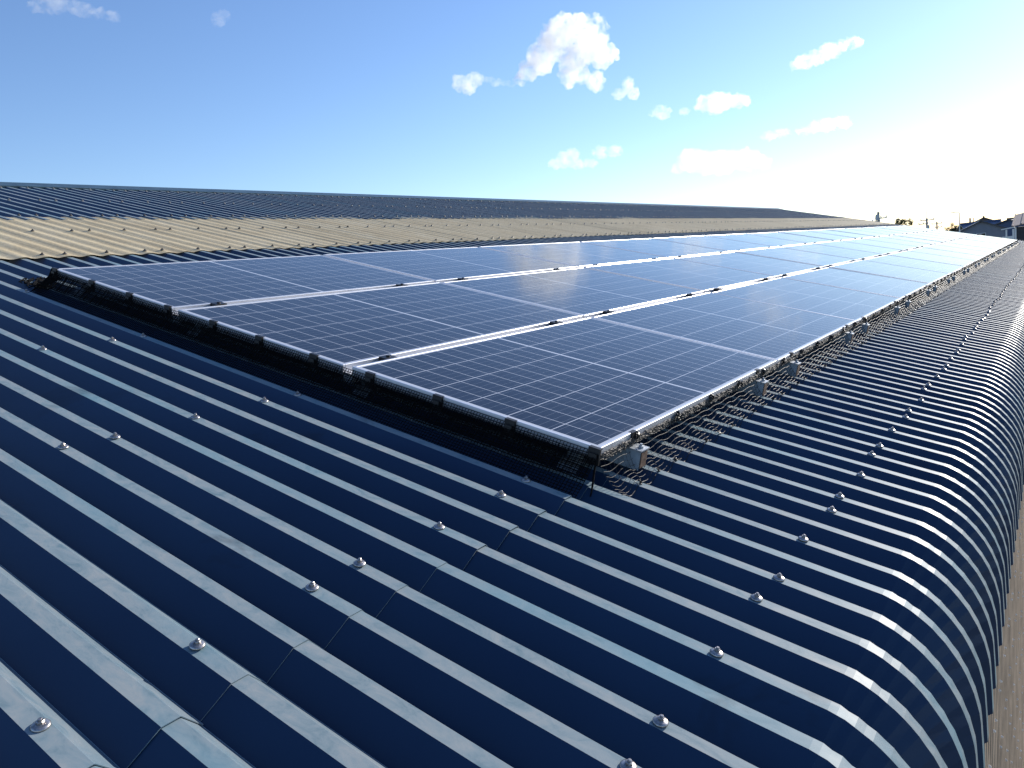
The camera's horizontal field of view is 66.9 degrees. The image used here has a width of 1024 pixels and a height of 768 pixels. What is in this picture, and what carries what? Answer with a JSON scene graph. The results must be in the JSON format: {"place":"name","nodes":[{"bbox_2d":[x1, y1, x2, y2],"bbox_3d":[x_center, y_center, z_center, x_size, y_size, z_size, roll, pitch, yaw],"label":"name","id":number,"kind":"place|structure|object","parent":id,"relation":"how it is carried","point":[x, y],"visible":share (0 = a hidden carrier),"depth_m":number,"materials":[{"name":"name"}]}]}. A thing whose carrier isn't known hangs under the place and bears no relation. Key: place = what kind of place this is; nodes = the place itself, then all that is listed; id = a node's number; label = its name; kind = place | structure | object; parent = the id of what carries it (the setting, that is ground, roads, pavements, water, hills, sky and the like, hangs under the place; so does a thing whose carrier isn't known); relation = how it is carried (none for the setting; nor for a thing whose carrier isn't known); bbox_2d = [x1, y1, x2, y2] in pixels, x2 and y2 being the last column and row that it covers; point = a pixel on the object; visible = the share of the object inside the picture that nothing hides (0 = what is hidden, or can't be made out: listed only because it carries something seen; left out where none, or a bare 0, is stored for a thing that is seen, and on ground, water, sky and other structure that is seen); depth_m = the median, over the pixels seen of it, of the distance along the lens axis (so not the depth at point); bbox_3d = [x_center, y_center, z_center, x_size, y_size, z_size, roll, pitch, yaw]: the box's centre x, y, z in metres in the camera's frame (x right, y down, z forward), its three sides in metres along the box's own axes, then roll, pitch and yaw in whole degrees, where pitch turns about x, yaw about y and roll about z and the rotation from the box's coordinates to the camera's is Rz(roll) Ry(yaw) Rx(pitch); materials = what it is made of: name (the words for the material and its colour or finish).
{"place":"outdoors","nodes":[
{"label":"outdoors","id":0,"kind":"place"},
{"bbox_2d":[0,0,1023,230],"label":"sky","id":1,"kind":"structure","parent":0,"point":[854,109],"materials":[{"name":"blue"}]},
{"bbox_2d":[872,212,886,221],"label":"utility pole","id":2,"kind":"object","parent":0,"point":[878,217],"visible":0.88,"depth_m":100.67,"materials":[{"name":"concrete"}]},
{"bbox_2d":[956,219,1001,231],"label":"house","id":3,"kind":"structure","parent":0,"point":[964,225],"depth_m":171.17,"materials":[{"name":"blue metal"}]},
{"bbox_2d":[958,219,1005,237],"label":"house","id":4,"kind":"structure","parent":0,"point":[980,227],"depth_m":144.97,"materials":[{"name":"tile"}]},
{"bbox_2d":[995,217,1023,238],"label":"house","id":5,"kind":"structure","parent":0,"point":[1007,223],"depth_m":159.47,"materials":[{"name":"tile"}]},
{"bbox_2d":[1012,212,1023,240],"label":"shed","id":6,"kind":"structure","parent":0,"point":[1018,219],"depth_m":59.52,"materials":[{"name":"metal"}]},
{"label":"ground","id":7,"kind":"structure","parent":0,"visible":0},
{"bbox_2d":[0,182,1023,767],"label":"warehouse","id":8,"kind":"structure","parent":7,"relation":"on","point":[206,562],"depth_m":1.90,"materials":[{"name":"blue paint"}]},
{"bbox_2d":[19,267,602,497],"bbox_3d":[-1.122,-0.117,3.108,3.285,0.943,0.198,0,10,35],"label":"bird net","id":9,"kind":"object","parent":8,"relation":"attached to","point":[592,456],"visible":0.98,"depth_m":2.74,"materials":[{"name":"black metal"}]},
{"bbox_2d":[353,381,379,397],"bbox_3d":[-0.541,0.013,2.878,0.080,0.109,0.110,0,10,35],"label":"roof saddle","id":10,"kind":"object","parent":8,"relation":"on","point":[364,389],"visible":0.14,"depth_m":2.86,"materials":[{"name":"metal"}]},
{"bbox_2d":[344,235,974,382],"bbox_3d":[6.846,-2.287,13.242,0.057,0.074,26.084,0,10,35],"label":"mounting rail","id":11,"kind":"object","parent":10,"relation":"on","point":[385,357],"visible":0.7,"depth_m":4.32,"materials":[{"name":"metal"}]},
{"bbox_2d":[178,282,582,373],"bbox_3d":[-0.521,-0.324,3.721,1.000,0.038,1.721,17,19,32],"label":"solar panel","id":12,"kind":"object","parent":11,"relation":"on","point":[349,330],"visible":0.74,"depth_m":3.50,"materials":[{"name":"glass"}]},
{"bbox_2d":[352,317,776,458],"bbox_3d":[0.331,-0.069,3.172,1.000,0.038,1.721,17,19,32],"label":"solar panel","id":13,"kind":"object","parent":11,"relation":"attached to","point":[600,383],"visible":0.86,"depth_m":2.90,"materials":[{"name":"glass"}]},
{"bbox_2d":[442,268,703,318],"bbox_3d":[0.471,-0.623,5.120,1.000,0.036,1.721,17,19,32],"label":"solar panel","id":14,"kind":"object","parent":11,"relation":"on","point":[584,292],"visible":0.71,"depth_m":4.96,"materials":[{"name":"glass"}]},
{"bbox_2d":[584,258,775,292],"bbox_3d":[1.463,-0.926,6.519,1.000,0.037,1.721,17,19,32],"label":"solar panel","id":15,"kind":"object","parent":11,"relation":"on","point":[705,278],"visible":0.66,"depth_m":6.37,"materials":[{"name":"glass"}]},
{"bbox_2d":[676,252,823,277],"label":"solar panel","id":16,"kind":"object","parent":11,"relation":"on","point":[777,268],"visible":0.67,"depth_m":7.82,"materials":[{"name":"glass"}]},
{"bbox_2d":[735,247,857,267],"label":"solar panel","id":17,"kind":"object","parent":11,"relation":"on","point":[813,258],"visible":0.65,"depth_m":9.21,"materials":[{"name":"glass"}]},
{"bbox_2d":[782,243,882,259],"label":"solar panel","id":18,"kind":"object","parent":11,"relation":"on","point":[837,251],"visible":0.66,"depth_m":10.64,"materials":[{"name":"glass"}]},
{"bbox_2d":[782,267,929,299],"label":"solar panel","id":19,"kind":"object","parent":11,"relation":"attached to","point":[872,283],"visible":0.74,"depth_m":7.26,"materials":[{"name":"glass"}]},
{"bbox_2d":[814,241,902,254],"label":"solar panel","id":20,"kind":"object","parent":11,"relation":"on","point":[864,247],"visible":0.6,"depth_m":12.05,"materials":[{"name":"glass"}]},
{"bbox_2d":[842,239,917,250],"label":"solar panel","id":21,"kind":"object","parent":11,"relation":"on","point":[903,247],"visible":0.68,"depth_m":13.46,"materials":[{"name":"glass"}]},
{"bbox_2d":[862,237,929,247],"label":"solar panel","id":22,"kind":"object","parent":11,"relation":"on","point":[904,242],"visible":0.56,"depth_m":14.90,"materials":[{"name":"glass"}]},
{"bbox_2d":[881,235,940,244],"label":"solar panel","id":23,"kind":"object","parent":11,"relation":"on","point":[932,242],"visible":0.64,"depth_m":16.27,"materials":[{"name":"glass"}]},
{"bbox_2d":[865,255,964,274],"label":"solar panel","id":24,"kind":"object","parent":11,"relation":"attached to","point":[921,264],"visible":0.68,"depth_m":10.13,"materials":[{"name":"glass"}]},
{"bbox_2d":[895,234,949,241],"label":"solar panel","id":25,"kind":"object","parent":11,"relation":"on","point":[925,237],"visible":0.58,"depth_m":17.64,"materials":[{"name":"glass"}]},
{"bbox_2d":[887,251,975,265],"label":"solar panel","id":26,"kind":"object","parent":11,"relation":"attached to","point":[938,258],"visible":0.62,"depth_m":11.49,"materials":[{"name":"glass"}]},
{"bbox_2d":[910,233,958,239],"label":"solar panel","id":27,"kind":"object","parent":11,"relation":"on","point":[935,236],"visible":0.49,"depth_m":19.15,"materials":[{"name":"glass"}]},
{"bbox_2d":[920,232,965,238],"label":"solar panel","id":28,"kind":"object","parent":11,"relation":"on","point":[946,235],"visible":0.45,"depth_m":20.54,"materials":[{"name":"glass"}]},
{"bbox_2d":[907,247,984,260],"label":"solar panel","id":29,"kind":"object","parent":11,"relation":"attached to","point":[948,253],"visible":0.65,"depth_m":12.95,"materials":[{"name":"glass"}]},
{"bbox_2d":[929,231,971,236],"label":"solar panel","id":30,"kind":"object","parent":11,"relation":"on","point":[939,232],"visible":0.46,"depth_m":21.91,"materials":[{"name":"glass"}]},
{"bbox_2d":[938,230,976,235],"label":"solar panel","id":31,"kind":"object","parent":11,"relation":"on","point":[957,232],"visible":0.6,"depth_m":23.33,"materials":[{"name":"glass"}]},
{"bbox_2d":[924,244,992,255],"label":"solar panel","id":32,"kind":"object","parent":11,"relation":"attached to","point":[960,250],"visible":0.66,"depth_m":14.32,"materials":[{"name":"glass"}]},
{"bbox_2d":[936,242,997,251],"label":"solar panel","id":33,"kind":"object","parent":11,"relation":"attached to","point":[969,247],"visible":0.69,"depth_m":15.76,"materials":[{"name":"glass"}]},
{"bbox_2d":[948,240,1002,248],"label":"solar panel","id":34,"kind":"object","parent":11,"relation":"attached to","point":[977,244],"visible":0.71,"depth_m":17.13,"materials":[{"name":"glass"}]},
{"bbox_2d":[956,239,1006,246],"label":"solar panel","id":35,"kind":"object","parent":11,"relation":"attached to","point":[983,242],"visible":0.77,"depth_m":18.56,"materials":[{"name":"glass"}]},
{"bbox_2d":[962,237,1010,244],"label":"solar panel","id":36,"kind":"object","parent":11,"relation":"attached to","point":[985,240],"visible":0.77,"depth_m":19.90,"materials":[{"name":"glass"}]},
{"bbox_2d":[971,236,1013,242],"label":"solar panel","id":37,"kind":"object","parent":11,"relation":"attached to","point":[992,239],"visible":0.56,"depth_m":21.38,"materials":[{"name":"glass"}]},
{"bbox_2d":[977,235,1016,240],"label":"solar panel","id":38,"kind":"object","parent":11,"relation":"attached to","point":[996,237],"visible":0.62,"depth_m":22.71,"materials":[{"name":"glass"}]},
{"bbox_2d":[557,450,586,472],"bbox_3d":[0.188,0.233,2.408,0.080,0.109,0.110,0,10,35],"label":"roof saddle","id":39,"kind":"object","parent":8,"relation":"on","point":[571,461],"visible":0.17,"depth_m":2.39,"materials":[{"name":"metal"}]},
{"bbox_2d":[603,430,649,470],"bbox_3d":[0.321,0.203,2.439,0.219,0.119,0.058,0,10,35],"label":"mounting bracket","id":40,"kind":"object","parent":8,"relation":"attached to","point":[638,453],"visible":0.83,"depth_m":2.38,"materials":[{"name":"metal"}]},
{"bbox_2d":[737,368,768,396],"bbox_3d":[1.014,-0.007,3.416,0.219,0.119,0.058,0,10,35],"label":"mounting bracket","id":41,"kind":"object","parent":8,"relation":"attached to","point":[761,384],"visible":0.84,"depth_m":3.36,"materials":[{"name":"metal"}]},
{"bbox_2d":[773,352,801,376],"bbox_3d":[1.314,-0.098,3.840,0.219,0.119,0.058,0,10,35],"label":"mounting bracket","id":42,"kind":"object","parent":8,"relation":"attached to","point":[795,366],"visible":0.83,"depth_m":3.78,"materials":[{"name":"metal"}]},
{"bbox_2d":[600,240,1018,496],"bbox_3d":[7.713,-1.988,12.682,0.088,0.160,26.087,0,10,35],"label":"bird net","id":43,"kind":"object","parent":8,"relation":"on","point":[678,416],"visible":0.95,"depth_m":3.35,"materials":[{"name":"black metal"}]},
{"bbox_2d":[832,324,854,343],"bbox_3d":[2.004,-0.306,4.812,0.219,0.119,0.058,0,10,35],"label":"mounting bracket","id":44,"kind":"object","parent":8,"relation":"attached to","point":[850,334],"visible":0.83,"depth_m":4.76,"materials":[{"name":"metal"}]},
{"bbox_2d":[592,292,856,364],"bbox_3d":[1.322,-0.366,4.572,1.000,0.036,1.721,17,19,32],"label":"solar panel","id":45,"kind":"object","parent":44,"relation":"on","point":[778,333],"visible":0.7,"depth_m":4.40,"materials":[{"name":"glass"}]},
{"bbox_2d":[849,316,869,334],"bbox_3d":[2.279,-0.390,5.200,0.219,0.119,0.058,0,10,35],"label":"mounting bracket","id":46,"kind":"object","parent":8,"relation":"attached to","point":[866,327],"visible":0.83,"depth_m":5.14,"materials":[{"name":"metal"}]},
{"bbox_2d":[883,301,900,315],"bbox_3d":[2.977,-0.601,6.184,0.219,0.119,0.058,0,10,35],"label":"mounting bracket","id":47,"kind":"object","parent":8,"relation":"attached to","point":[897,308],"visible":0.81,"depth_m":6.13,"materials":[{"name":"metal"}]},
{"bbox_2d":[712,277,901,322],"bbox_3d":[2.314,-0.664,5.972,1.000,0.037,1.721,17,19,32],"label":"solar panel","id":48,"kind":"object","parent":47,"relation":"on","point":[851,304],"visible":0.78,"depth_m":5.85,"materials":[{"name":"glass"}]},
{"bbox_2d":[899,295,910,308],"bbox_3d":[3.283,-0.693,6.616,0.219,0.119,0.058,0,10,35],"label":"mounting bracket","id":49,"kind":"object","parent":8,"relation":"attached to","point":[908,303],"visible":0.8,"depth_m":6.56,"materials":[{"name":"metal"}]},
{"bbox_2d":[918,285,930,296],"bbox_3d":[3.989,-0.907,7.612,0.219,0.119,0.058,0,10,35],"label":"mounting bracket","id":50,"kind":"object","parent":8,"relation":"attached to","point":[928,291],"visible":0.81,"depth_m":7.56,"materials":[{"name":"metal"}]},
{"bbox_2d":[928,282,936,292],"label":"mounting bracket","id":51,"kind":"object","parent":8,"relation":"attached to","point":[934,289],"visible":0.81,"depth_m":7.95,"materials":[{"name":"metal"}]},
{"bbox_2d":[829,260,949,284],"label":"solar panel","id":52,"kind":"object","parent":51,"relation":"on","point":[898,271],"visible":0.77,"depth_m":8.66,"materials":[{"name":"glass"}]},
{"bbox_2d":[939,275,950,284],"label":"mounting bracket","id":53,"kind":"object","parent":8,"relation":"attached to","point":[947,280],"visible":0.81,"depth_m":8.93,"materials":[{"name":"metal"}]},
{"bbox_3d":[-1.380,-0.241,3.418,0.080,0.109,0.110,0,10,35],"label":"roof saddle","id":54,"kind":"object","parent":8,"relation":"on","visible":0},
{"bbox_2d":[173,230,934,322],"bbox_3d":[5.995,-2.545,13.790,0.057,0.074,26.084,0,10,35],"label":"mounting rail","id":55,"kind":"object","parent":54,"relation":"on","point":[223,303],"visible":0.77,"depth_m":4.87,"materials":[{"name":"metal"}]},
{"bbox_2d":[58,255,433,314],"bbox_3d":[-1.372,-0.581,4.270,1.000,0.036,1.721,17,19,32],"label":"solar panel","id":56,"kind":"object","parent":55,"relation":"on","point":[176,286],"visible":0.72,"depth_m":4.07,"materials":[{"name":"glass"}]},
{"bbox_2d":[323,247,577,282],"bbox_3d":[-0.380,-0.882,5.668,1.000,0.037,1.721,17,19,32],"label":"solar panel","id":57,"kind":"object","parent":55,"relation":"on","point":[444,265],"visible":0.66,"depth_m":5.51,"materials":[{"name":"glass"}]},
{"bbox_2d":[480,242,667,267],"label":"solar panel","id":58,"kind":"object","parent":55,"relation":"on","point":[581,254],"visible":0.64,"depth_m":6.94,"materials":[{"name":"glass"}]},
{"bbox_2d":[584,238,729,257],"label":"solar panel","id":59,"kind":"object","parent":55,"relation":"on","point":[663,248],"visible":0.62,"depth_m":8.37,"materials":[{"name":"glass"}]},
{"bbox_2d":[653,235,774,251],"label":"solar panel","id":60,"kind":"object","parent":55,"relation":"on","point":[720,243],"visible":0.61,"depth_m":9.79,"materials":[{"name":"glass"}]},
{"bbox_2d":[705,233,809,246],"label":"solar panel","id":61,"kind":"object","parent":55,"relation":"on","point":[763,240],"visible":0.62,"depth_m":11.21,"materials":[{"name":"glass"}]},
{"bbox_2d":[749,232,836,243],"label":"solar panel","id":62,"kind":"object","parent":55,"relation":"on","point":[795,237],"visible":0.65,"depth_m":12.65,"materials":[{"name":"glass"}]},
{"bbox_2d":[781,231,857,240],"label":"solar panel","id":63,"kind":"object","parent":55,"relation":"on","point":[822,235],"visible":0.69,"depth_m":13.97,"materials":[{"name":"glass"}]},
{"bbox_2d":[804,229,875,238],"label":"solar panel","id":64,"kind":"object","parent":55,"relation":"on","point":[840,233],"visible":0.66,"depth_m":15.39,"materials":[{"name":"glass"}]},
{"bbox_2d":[827,228,888,236],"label":"solar panel","id":65,"kind":"object","parent":55,"relation":"on","point":[861,232],"visible":0.6,"depth_m":16.77,"materials":[{"name":"glass"}]},
{"bbox_2d":[847,228,902,234],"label":"solar panel","id":66,"kind":"object","parent":55,"relation":"on","point":[877,231],"visible":0.6,"depth_m":18.30,"materials":[{"name":"glass"}]},
{"bbox_2d":[866,227,912,233],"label":"solar panel","id":67,"kind":"object","parent":55,"relation":"on","point":[890,230],"visible":0.52,"depth_m":19.67,"materials":[{"name":"glass"}]},
{"bbox_2d":[877,226,924,232],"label":"solar panel","id":68,"kind":"object","parent":55,"relation":"on","point":[900,229],"visible":0.59,"depth_m":21.01,"materials":[{"name":"glass"}]},
{"bbox_2d":[887,226,931,231],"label":"solar panel","id":69,"kind":"object","parent":55,"relation":"on","point":[910,228],"visible":0.59,"depth_m":22.48,"materials":[{"name":"glass"}]},
{"bbox_2d":[901,225,937,230],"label":"solar panel","id":70,"kind":"object","parent":55,"relation":"on","point":[920,228],"visible":0.58,"depth_m":23.83,"materials":[{"name":"glass"}]},
{"bbox_2d":[895,218,904,224],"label":"broadleaf tree","id":71,"kind":"object","parent":7,"relation":"on","point":[898,220],"visible":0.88,"depth_m":135.02,"materials":[{"name":"green plant"}]},
{"bbox_2d":[897,218,914,225],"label":"broadleaf tree","id":72,"kind":"object","parent":7,"relation":"on","point":[911,222],"visible":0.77,"depth_m":134.08,"materials":[{"name":"green plant"}]},
{"bbox_2d":[918,207,934,227],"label":"utility pole","id":73,"kind":"object","parent":7,"relation":"on","point":[927,225],"visible":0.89,"depth_m":123.86,"materials":[{"name":"metal"}]},
{"bbox_2d":[944,224,956,230],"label":"bush","id":74,"kind":"object","parent":7,"relation":"on","point":[947,228],"visible":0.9,"depth_m":156.78,"materials":[{"name":"green plant"}]},
{"bbox_2d":[950,222,963,231],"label":"spiky tree","id":75,"kind":"object","parent":7,"relation":"on","point":[955,227],"visible":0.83,"depth_m":155.91,"materials":[{"name":"green plant"}]},
{"bbox_2d":[1001,227,1013,238],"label":"porch","id":76,"kind":"object","parent":7,"relation":"on","point":[1010,237],"visible":0.46,"depth_m":126.56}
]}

